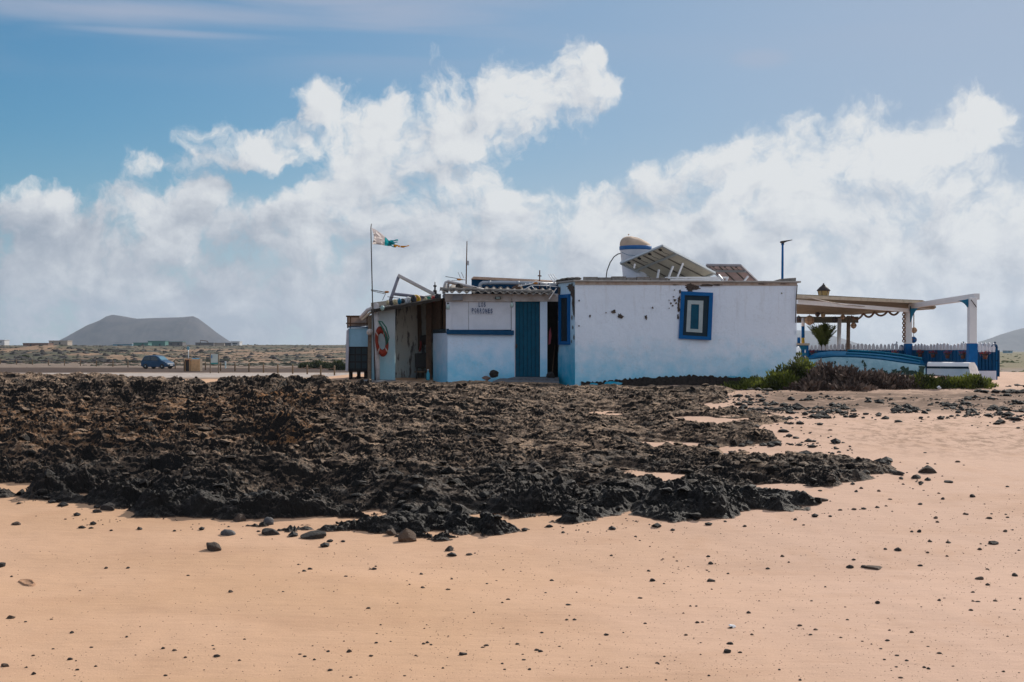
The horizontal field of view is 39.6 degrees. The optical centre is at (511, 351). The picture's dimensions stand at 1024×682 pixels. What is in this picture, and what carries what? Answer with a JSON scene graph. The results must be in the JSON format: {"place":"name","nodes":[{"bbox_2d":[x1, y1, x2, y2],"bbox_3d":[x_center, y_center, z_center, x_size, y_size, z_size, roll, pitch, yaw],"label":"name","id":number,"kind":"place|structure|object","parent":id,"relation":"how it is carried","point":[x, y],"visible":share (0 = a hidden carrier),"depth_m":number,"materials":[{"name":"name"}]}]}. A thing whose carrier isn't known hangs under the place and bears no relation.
{"place":"outdoors","nodes":[
{"label":"outdoors","id":0,"kind":"place"},
{"bbox_2d":[59,315,230,345],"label":"volcano hill","id":1,"kind":"structure","parent":0,"point":[109,330],"depth_m":4085.49,"materials":[{"name":"grey stone"}]},
{"bbox_2d":[455,283,463,287],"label":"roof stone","id":2,"kind":"object","parent":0,"point":[458,285],"visible":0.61,"depth_m":37.55,"materials":[{"name":"grey stone"}]},
{"bbox_2d":[0,345,1023,681],"bbox_3d":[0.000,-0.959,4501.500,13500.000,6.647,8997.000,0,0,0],"label":"ground","id":3,"kind":"structure","parent":0,"point":[146,595],"depth_m":13.12,"materials":[{"name":"beige sand"}]},
{"bbox_2d":[0,340,8,344],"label":"cottage","id":4,"kind":"structure","parent":3,"relation":"on","point":[4,342],"depth_m":820.13,"materials":[{"name":"stone"}]},
{"bbox_2d":[18,579,35,586],"bbox_3d":[-4.521,2.155,13.249,0.147,0.018,0.432,0,0,-25],"label":"footprint","id":5,"kind":"object","parent":3,"relation":"on","point":[28,582],"visible":1,"depth_m":13.26},
{"bbox_2d":[23,343,53,345],"bbox_3d":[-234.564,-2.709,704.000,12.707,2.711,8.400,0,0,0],"label":"farm wall","id":6,"kind":"structure","parent":3,"relation":"on","point":[28,344],"depth_m":700.00,"materials":[{"name":"stone"}]},
{"bbox_2d":[49,341,71,344],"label":"farm shed","id":7,"kind":"structure","parent":3,"relation":"on","point":[63,342],"depth_m":720.00,"materials":[{"name":"stone"}]},
{"bbox_2d":[100,502,114,510],"bbox_3d":[-4.872,1.910,17.189,0.206,0.161,0.162,0,0,11],"label":"beach stone","id":8,"kind":"object","parent":3,"relation":"on","point":[109,506],"visible":0.81,"depth_m":17.12,"materials":[{"name":"grey stone"}]},
{"bbox_2d":[113,344,132,345],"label":"farm shed","id":9,"kind":"structure","parent":3,"relation":"on","point":[122,344],"depth_m":760.00,"materials":[{"name":"stone"}]},
{"bbox_2d":[133,343,151,345],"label":"greenhouse","id":10,"kind":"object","parent":3,"relation":"on","point":[145,344],"visible":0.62,"depth_m":750.00,"materials":[{"name":"plastic"}]},
{"bbox_2d":[141,355,174,368],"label":"car","id":11,"kind":"object","parent":3,"relation":"on","point":[155,361],"visible":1,"depth_m":170.10,"materials":[{"name":"blue paint"}]},
{"bbox_2d":[148,341,168,345],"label":"greenhouse","id":12,"kind":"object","parent":3,"relation":"on","point":[159,343],"visible":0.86,"depth_m":770.00,"materials":[{"name":"plastic"}]},
{"bbox_2d":[0,344,345,365],"bbox_3d":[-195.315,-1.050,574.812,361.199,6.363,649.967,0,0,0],"label":"scrub cover","id":13,"kind":"object","parent":3,"relation":"on","point":[93,360],"visible":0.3,"depth_m":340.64,"materials":[{"name":"green plant"}]},
{"bbox_2d":[169,342,185,345],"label":"farm shed","id":14,"kind":"structure","parent":3,"relation":"on","point":[177,343],"depth_m":780.00,"materials":[{"name":"stone"}]},
{"bbox_2d":[184,359,201,370],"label":"bin enclosure","id":15,"kind":"object","parent":3,"relation":"on","point":[195,364],"visible":0.81,"depth_m":148.99,"materials":[{"name":"brown wood"}]},
{"bbox_2d":[185,358,189,370],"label":"wheelie bin","id":16,"kind":"object","parent":15,"relation":"in","point":[187,364],"visible":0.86,"depth_m":149.46,"materials":[{"name":"plastic"}]},
{"bbox_2d":[195,340,214,345],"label":"farm shed","id":17,"kind":"structure","parent":3,"relation":"on","point":[203,344],"depth_m":800.00,"materials":[{"name":"stone"}]},
{"bbox_2d":[206,542,221,551],"bbox_3d":[-3.129,2.075,14.892,0.136,0.153,0.178,0,0,-34],"label":"beach stone","id":18,"kind":"object","parent":3,"relation":"on","point":[212,546],"visible":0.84,"depth_m":14.84,"materials":[{"name":"grey stone"}]},
{"bbox_2d":[210,354,218,372],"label":"info board","id":19,"kind":"object","parent":3,"relation":"on","point":[214,358],"visible":0.86,"depth_m":135.81,"materials":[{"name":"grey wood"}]},
{"bbox_2d":[215,343,224,345],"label":"farm shed","id":20,"kind":"structure","parent":3,"relation":"on","point":[219,344],"depth_m":805.00,"materials":[{"name":"grey"}]},
{"bbox_2d":[220,529,235,535],"bbox_3d":[-3.135,2.014,15.708,0.164,0.097,0.139,0,0,12],"label":"beach stone","id":21,"kind":"object","parent":3,"relation":"on","point":[226,532],"visible":0.99,"depth_m":15.66,"materials":[{"name":"grey stone"}]},
{"bbox_2d":[231,341,242,345],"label":"cottage","id":22,"kind":"structure","parent":3,"relation":"on","point":[234,343],"depth_m":785.00,"materials":[{"name":"stone"}]},
{"bbox_2d":[233,514,246,521],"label":"beach stone","id":23,"kind":"object","parent":3,"relation":"on","point":[239,517],"visible":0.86,"depth_m":16.50,"materials":[{"name":"brown stone"}]},
{"bbox_2d":[263,517,273,524],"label":"beach stone","id":24,"kind":"object","parent":3,"relation":"on","point":[268,520],"visible":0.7,"depth_m":16.31,"materials":[{"name":"grey stone"}]},
{"bbox_2d":[261,528,279,535],"bbox_3d":[-2.681,2.013,15.781,0.198,0.099,0.195,0,0,-31],"label":"beach stone","id":25,"kind":"object","parent":3,"relation":"on","point":[268,531],"visible":0.93,"depth_m":15.72,"materials":[{"name":"grey stone"}]},
{"bbox_2d":[297,362,310,367],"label":"shrub","id":26,"kind":"object","parent":3,"relation":"on","point":[302,365],"visible":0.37,"depth_m":175.23,"materials":[{"name":"green plant"}]},
{"bbox_2d":[300,530,325,538],"bbox_3d":[-2.187,2.032,15.627,0.294,0.119,0.298,0,0,-16],"label":"beach stone","id":27,"kind":"object","parent":3,"relation":"on","point":[315,534],"visible":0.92,"depth_m":15.53,"materials":[{"name":"grey stone"}]},
{"bbox_2d":[305,359,331,368],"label":"shrub","id":28,"kind":"object","parent":3,"relation":"on","point":[317,364],"visible":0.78,"depth_m":169.87,"materials":[{"name":"green plant"}]},
{"bbox_2d":[327,359,345,369],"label":"shrub","id":29,"kind":"object","parent":3,"relation":"on","point":[339,364],"visible":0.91,"depth_m":156.79,"materials":[{"name":"green plant"}]},
{"bbox_2d":[345,315,367,379],"bbox_3d":[-4.198,-0.075,38.670,0.710,1.811,1.460,0,0,0],"label":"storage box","id":30,"kind":"object","parent":3,"relation":"on","point":[356,347],"visible":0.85,"depth_m":38.04,"materials":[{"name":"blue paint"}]},
{"bbox_2d":[386,528,396,535],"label":"beach stone","id":31,"kind":"object","parent":3,"relation":"on","point":[391,532],"visible":0.94,"depth_m":15.72,"materials":[{"name":"stone"}]},
{"bbox_2d":[356,294,440,382],"bbox_3d":[-2.926,-0.204,38.050,2.178,2.794,3.100,0,0,0],"label":"shed","id":32,"kind":"object","parent":3,"relation":"on","point":[408,325],"visible":0.75,"depth_m":38.00,"materials":[{"name":"grey wood"}]},
{"bbox_2d":[367,329,372,334],"bbox_3d":[-3.707,-0.502,37.060,0.170,0.170,0.170,0,0,0],"label":"hanging buoy","id":33,"kind":"object","parent":32,"relation":"hanging from","point":[369,331],"visible":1,"depth_m":37.00,"materials":[{"name":"white plastic"}]},
{"bbox_2d":[375,321,389,356],"bbox_3d":[-3.360,-0.328,36.844,0.394,0.942,0.242,0,0,0],"label":"lifebuoy","id":34,"kind":"object","parent":32,"relation":"hanging from","point":[380,329],"visible":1,"depth_m":36.79,"materials":[{"name":"red plastic"}]},
{"bbox_2d":[371,289,395,298],"bbox_3d":[-3.336,-1.487,37.500,0.768,0.290,0.070,0,0,0],"label":"antenna","id":35,"kind":"object","parent":32,"relation":"on","point":[385,292],"visible":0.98,"depth_m":37.49,"materials":[{"name":"metal"}]},
{"bbox_2d":[370,224,408,379],"bbox_3d":[-3.163,-1.261,36.774,0.997,4.076,0.192,0,0,0],"label":"flagpole","id":36,"kind":"object","parent":32,"relation":"on","point":[380,238],"visible":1,"depth_m":36.77,"materials":[{"name":"metal"}]},
{"bbox_2d":[405,297,410,302],"bbox_3d":[-2.719,-1.320,37.180,0.205,0.218,0.106,0,0,-36],"label":"fishing float","id":37,"kind":"object","parent":32,"relation":"on","point":[407,299],"visible":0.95,"depth_m":37.16,"materials":[{"name":"white plastic"}]},
{"bbox_2d":[389,274,434,301],"bbox_3d":[-2.685,-1.674,38.060,1.267,0.788,0.360,0,0,0],"label":"pipe frame","id":38,"kind":"object","parent":32,"relation":"on","point":[393,293],"visible":0.84,"depth_m":37.95,"materials":[{"name":"grey metal"}]},
{"bbox_2d":[411,295,415,301],"bbox_3d":[-2.570,-1.350,37.100,0.232,0.244,0.116,0,0,37],"label":"fishing float","id":39,"kind":"object","parent":32,"relation":"on","point":[413,298],"visible":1,"depth_m":37.08,"materials":[{"name":"black plastic"}]},
{"bbox_2d":[414,335,425,378],"bbox_3d":[-2.426,0.218,38.600,0.421,1.335,0.400,0,0,0],"label":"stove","id":40,"kind":"object","parent":32,"relation":"on","point":[420,360],"visible":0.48,"depth_m":38.40,"materials":[{"name":"black metal"}]},
{"bbox_2d":[398,528,416,541],"bbox_3d":[-1.140,2.035,15.440,0.221,0.236,0.185,0,0,-19],"label":"beach stone","id":41,"kind":"object","parent":3,"relation":"on","point":[407,535],"visible":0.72,"depth_m":15.38,"materials":[{"name":"stone"}]},
{"bbox_2d":[426,369,429,379],"bbox_3d":[-2.215,0.620,37.500,0.100,0.290,0.097,0,0,0],"label":"gas bottle","id":42,"kind":"object","parent":3,"relation":"on","point":[427,375],"visible":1,"depth_m":37.47,"materials":[{"name":"blue paint"}]},
{"bbox_2d":[0,371,896,541],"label":"rock terrain","id":43,"kind":"object","parent":3,"relation":"on","point":[172,444],"visible":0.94,"depth_m":20.67,"materials":[{"name":"black stone"}]},
{"bbox_2d":[445,546,453,551],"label":"beach stone","id":44,"kind":"object","parent":3,"relation":"on","point":[449,548],"visible":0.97,"depth_m":14.90,"materials":[{"name":"grey stone"}]},
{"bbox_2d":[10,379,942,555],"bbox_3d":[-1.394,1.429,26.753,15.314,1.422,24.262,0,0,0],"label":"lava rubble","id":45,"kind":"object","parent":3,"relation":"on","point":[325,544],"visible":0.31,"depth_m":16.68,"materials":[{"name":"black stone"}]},
{"bbox_2d":[489,370,498,377],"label":"loose stone","id":46,"kind":"object","parent":3,"relation":"on","point":[493,373],"visible":1,"depth_m":36.58,"materials":[{"name":"brown stone"}]},
{"bbox_2d":[432,284,558,382],"bbox_3d":[-0.417,-0.286,37.740,3.506,3.172,3.680,0,0,0],"label":"beach bar","id":47,"kind":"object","parent":3,"relation":"on","point":[478,336],"visible":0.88,"depth_m":36.93,"materials":[{"name":"white paint"}]},
{"bbox_2d":[442,280,491,293],"bbox_3d":[-1.185,-1.714,38.000,1.349,0.371,0.272,0,0,0],"label":"pipe frame","id":48,"kind":"object","parent":47,"relation":"on","point":[448,282],"visible":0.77,"depth_m":37.88,"materials":[{"name":"grey metal"}]},
{"bbox_2d":[466,243,468,283],"bbox_3d":[-1.216,-2.294,38.610,0.104,1.385,0.041,0,0,-12],"label":"antenna mast","id":49,"kind":"object","parent":47,"relation":"on","point":[467,262],"visible":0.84,"depth_m":38.59,"materials":[{"name":"metal"}]},
{"bbox_2d":[471,276,557,293],"bbox_3d":[0.096,-1.802,39.482,2.523,0.506,0.963,0,0,5],"label":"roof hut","id":50,"kind":"object","parent":47,"relation":"on","point":[475,281],"visible":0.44,"depth_m":39.08,"materials":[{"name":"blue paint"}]},
{"bbox_2d":[478,281,555,287],"bbox_3d":[0.140,-1.795,38.800,2.126,0.262,0.112,0,0,0],"label":"drain pipe","id":51,"kind":"object","parent":47,"relation":"on","point":[506,282],"visible":0.77,"depth_m":38.76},
{"bbox_2d":[512,284,522,288],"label":"roof stone","id":52,"kind":"object","parent":47,"relation":"on","point":[516,287],"visible":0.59,"depth_m":38.23,"materials":[{"name":"brown stone"}]},
{"bbox_2d":[515,302,538,376],"bbox_3d":[0.397,-0.312,36.945,0.620,1.950,0.150,0,0,0],"label":"door","id":53,"kind":"structure","parent":47,"relation":"in","point":[526,313],"depth_m":36.97,"materials":[{"name":"teal paint"}]},
{"bbox_2d":[518,281,557,289],"bbox_3d":[0.732,-1.748,37.900,1.150,0.264,0.070,0,0,0],"label":"antenna","id":54,"kind":"object","parent":47,"relation":"on","point":[535,282],"visible":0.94,"depth_m":37.89,"materials":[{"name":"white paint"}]},
{"bbox_2d":[548,327,550,344],"bbox_3d":[0.994,-0.399,37.225,0.078,0.458,0.050,0,0,0],"label":"hanging cloth","id":55,"kind":"object","parent":47,"relation":"hanging from","point":[549,336],"visible":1,"depth_m":37.20,"materials":[{"name":"red fabric"}]},
{"bbox_2d":[546,372,554,377],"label":"loose stone","id":56,"kind":"object","parent":47,"relation":"on","point":[550,375],"visible":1,"depth_m":36.70,"materials":[{"name":"black stone"}]},
{"bbox_2d":[556,276,800,385],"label":"house","id":57,"kind":"structure","parent":3,"relation":"on","point":[632,331],"depth_m":36.26,"materials":[{"name":"paint"}]},
{"bbox_2d":[558,294,570,344],"bbox_3d":[1.359,-0.814,36.566,0.080,1.292,0.667,0,0,-22],"label":"window","id":58,"kind":"structure","parent":57,"relation":"in","point":[564,301],"depth_m":36.56,"materials":[{"name":"blue paint"}]},
{"bbox_2d":[606,234,651,276],"bbox_3d":[3.181,-2.526,38.985,1.301,1.392,0.920,0,0,0],"label":"water tank","id":59,"kind":"object","parent":57,"relation":"on","point":[630,246],"visible":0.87,"depth_m":38.67,"materials":[{"name":"white paint"}]},
{"bbox_2d":[620,245,728,280],"bbox_3d":[4.328,-2.254,38.501,2.854,1.135,2.047,0,0,0],"label":"solar collector","id":60,"kind":"object","parent":57,"relation":"on","point":[662,261],"visible":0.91,"depth_m":38.28,"materials":[{"name":"metal"}]},
{"bbox_2d":[679,291,712,339],"bbox_3d":[4.688,-0.906,36.260,0.880,1.250,0.070,0,0,0],"label":"window","id":61,"kind":"structure","parent":57,"relation":"in","point":[696,308],"depth_m":36.24,"materials":[{"name":"blue paint"}]},
{"bbox_2d":[706,264,757,280],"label":"solar collector","id":62,"kind":"object","parent":57,"relation":"on","point":[736,272],"visible":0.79,"depth_m":40.36,"materials":[{"name":"grey metal"}]},
{"bbox_2d":[780,240,790,278],"bbox_3d":[7.429,-2.396,38.530,0.311,1.246,0.160,0,0,0],"label":"solar lamp","id":63,"kind":"object","parent":57,"relation":"on","point":[782,261],"visible":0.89,"depth_m":38.48,"materials":[{"name":"blue metal"}]},
{"bbox_2d":[717,351,815,390],"bbox_3d":[6.211,0.535,34.487,2.805,1.176,1.538,0,0,0],"label":"shrub","id":64,"kind":"object","parent":3,"relation":"on","point":[778,378],"visible":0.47,"depth_m":34.22,"materials":[{"name":"green plant"}]},
{"bbox_2d":[797,343,809,362],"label":"serving table","id":65,"kind":"object","parent":3,"relation":"on","point":[803,346],"visible":0.52,"depth_m":43.60,"materials":[{"name":"teal paint"}]},
{"bbox_2d":[807,322,836,348],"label":"palm","id":66,"kind":"object","parent":3,"relation":"on","point":[823,333],"visible":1,"depth_m":45.16,"materials":[{"name":"green plant"}]},
{"bbox_2d":[629,384,1023,474],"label":"lava rubble","id":67,"kind":"object","parent":3,"relation":"on","point":[896,408],"visible":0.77,"depth_m":28.75,"materials":[{"name":"black stone"}]},
{"bbox_2d":[808,343,903,356],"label":"picket fence","id":68,"kind":"object","parent":3,"relation":"on","point":[884,348],"visible":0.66,"depth_m":45.20,"materials":[{"name":"blue paint"}]},
{"bbox_2d":[783,358,933,391],"bbox_3d":[8.266,0.702,33.888,3.926,1.116,2.263,0,0,0],"label":"dry shrub","id":69,"kind":"object","parent":3,"relation":"on","point":[828,377],"visible":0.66,"depth_m":33.61,"materials":[{"name":"brown plant"}]},
{"bbox_2d":[809,349,925,375],"bbox_3d":[9.178,0.314,36.995,2.990,0.720,1.250,0,0,0],"label":"rowing boat","id":70,"kind":"object","parent":3,"relation":"on","point":[888,362],"visible":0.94,"depth_m":36.54,"materials":[{"name":"paint"}]},
{"bbox_2d":[864,565,881,569],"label":"beach stone","id":71,"kind":"object","parent":3,"relation":"on","point":[873,567],"visible":1,"depth_m":14.06,"materials":[{"name":"beige stone"}]},
{"bbox_2d":[797,294,979,367],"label":"pergola","id":72,"kind":"object","parent":3,"relation":"on","point":[827,305],"visible":0.77,"depth_m":42.80,"materials":[{"name":"white paint"}]},
{"bbox_2d":[805,314,813,324],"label":"hanging float","id":73,"kind":"object","parent":72,"relation":"hanging from","point":[809,319],"visible":1,"depth_m":44.40,"materials":[{"name":"wicker"}]},
{"bbox_2d":[817,283,829,294],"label":"lantern","id":74,"kind":"object","parent":72,"relation":"on","point":[823,289],"visible":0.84,"depth_m":40.38,"materials":[{"name":"black glass"}]},
{"bbox_2d":[850,316,856,328],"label":"hanging float","id":75,"kind":"object","parent":72,"relation":"hanging from","point":[853,325],"visible":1,"depth_m":44.74,"materials":[{"name":"wicker"}]},
{"bbox_2d":[851,311,898,319],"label":"rope garland","id":76,"kind":"object","parent":72,"relation":"hanging from","point":[876,313],"visible":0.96,"depth_m":44.97},
{"bbox_2d":[902,312,905,342],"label":"float chain","id":77,"kind":"object","parent":72,"relation":"hanging from","point":[904,331],"visible":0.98,"depth_m":44.99,"materials":[{"name":"wicker"}]},
{"bbox_2d":[912,314,916,342],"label":"hanging float","id":78,"kind":"object","parent":72,"relation":"hanging from","point":[914,339],"visible":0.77,"depth_m":45.95,"materials":[{"name":"blue paint"}]},
{"bbox_2d":[891,470,904,474],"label":"beach stone","id":79,"kind":"object","parent":3,"relation":"on","point":[894,472],"visible":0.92,"depth_m":19.88,"materials":[{"name":"grey stone"}]},
{"bbox_2d":[911,474,920,478],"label":"beach stone","id":80,"kind":"object","parent":3,"relation":"on","point":[916,476],"visible":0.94,"depth_m":19.56,"materials":[{"name":"grey stone"}]},
{"bbox_2d":[918,465,936,473],"bbox_3d":[5.891,1.696,20.166,0.270,0.169,0.220,0,0,19],"label":"beach stone","id":81,"kind":"object","parent":3,"relation":"on","point":[928,469],"visible":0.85,"depth_m":20.08,"materials":[{"name":"black stone"}]},
{"bbox_2d":[904,371,998,388],"bbox_3d":[10.453,0.825,33.957,2.452,0.746,1.508,0,0,0],"label":"shrub","id":82,"kind":"object","parent":3,"relation":"on","point":[973,381],"visible":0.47,"depth_m":33.62,"materials":[{"name":"green plant"}]},
{"bbox_2d":[927,362,979,376],"bbox_3d":[10.914,0.465,35.166,1.218,0.395,0.632,0,0,38],"label":"dinghy","id":83,"kind":"object","parent":3,"relation":"on","point":[949,368],"visible":0.87,"depth_m":34.92,"materials":[{"name":"paint"}]},
{"bbox_2d":[912,342,997,379],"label":"picket fence","id":84,"kind":"object","parent":3,"relation":"on","point":[955,356],"visible":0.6,"depth_m":41.87,"materials":[{"name":"blue paint"}]},
{"bbox_2d":[916,349,923,356],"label":"flower pot","id":85,"kind":"object","parent":84,"relation":"attached to","point":[919,354],"visible":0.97,"depth_m":43.76,"materials":[{"name":"ceramic"}]},
{"bbox_2d":[929,350,936,357],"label":"flower pot","id":86,"kind":"object","parent":84,"relation":"attached to","point":[933,353],"visible":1,"depth_m":42.45,"materials":[{"name":"ceramic"}]},
{"bbox_2d":[943,350,951,357],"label":"flower pot","id":87,"kind":"object","parent":84,"relation":"attached to","point":[947,355],"visible":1,"depth_m":41.05,"materials":[{"name":"ceramic"}]},
{"bbox_2d":[958,351,965,358],"bbox_3d":[12.572,0.082,39.669,0.246,0.260,0.209,0,0,-33],"label":"flower pot","id":88,"kind":"object","parent":84,"relation":"attached to","point":[962,356],"visible":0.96,"depth_m":39.66,"materials":[{"name":"ceramic"}]},
{"bbox_2d":[978,345,995,379],"bbox_3d":[12.353,0.512,37.035,0.455,1.376,0.170,0,0,0],"label":"picket fence","id":89,"kind":"object","parent":3,"relation":"on","point":[986,367],"visible":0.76,"depth_m":37.00,"materials":[{"name":"blue paint"}]},
{"bbox_2d":[979,350,989,358],"bbox_3d":[12.180,0.082,36.631,0.289,0.242,0.233,0,0,18],"label":"flower pot","id":90,"kind":"object","parent":89,"relation":"attached to","point":[984,355],"visible":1,"depth_m":36.59,"materials":[{"name":"ceramic"}]},
{"bbox_2d":[988,541,998,544],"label":"beach stone","id":91,"kind":"object","parent":3,"relation":"on","point":[993,542],"visible":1,"depth_m":15.27,"materials":[{"name":"grey stone"}]},
{"bbox_2d":[1002,350,1012,352],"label":"barn","id":92,"kind":"structure","parent":3,"relation":"on","point":[1007,351],"depth_m":900.00,"materials":[{"name":"stone"}]},
{"bbox_2d":[1000,354,1023,371],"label":"scrub cover","id":93,"kind":"object","parent":3,"relation":"on","point":[1008,361],"visible":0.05,"depth_m":213.08,"materials":[{"name":"green plant"}]},
{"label":"wooden post","id":94,"kind":"object","parent":3,"relation":"on","visible":0},
{"bbox_2d":[2,360,333,368],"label":"rope barrier","id":95,"kind":"object","parent":94,"relation":"attached to","point":[202,364],"visible":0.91,"depth_m":155.32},
{"bbox_2d":[0,0,1023,348],"label":"sky","id":96,"kind":"structure","parent":0,"point":[230,166],"materials":[{"name":"blue"}]},
{"bbox_2d":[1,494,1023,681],"bbox_3d":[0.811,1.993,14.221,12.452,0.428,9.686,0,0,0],"label":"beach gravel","id":97,"kind":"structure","parent":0,"point":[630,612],"depth_m":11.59,"materials":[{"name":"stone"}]},
{"bbox_2d":[797,330,890,351],"bbox_3d":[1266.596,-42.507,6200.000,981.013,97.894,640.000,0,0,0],"label":"hill","id":98,"kind":"structure","parent":0,"point":[811,339],"depth_m":6013.65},
{"bbox_2d":[977,328,1023,351],"bbox_3d":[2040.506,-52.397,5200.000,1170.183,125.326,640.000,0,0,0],"label":"dune hill","id":99,"kind":"structure","parent":0,"point":[1013,340],"depth_m":5066.88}
]}

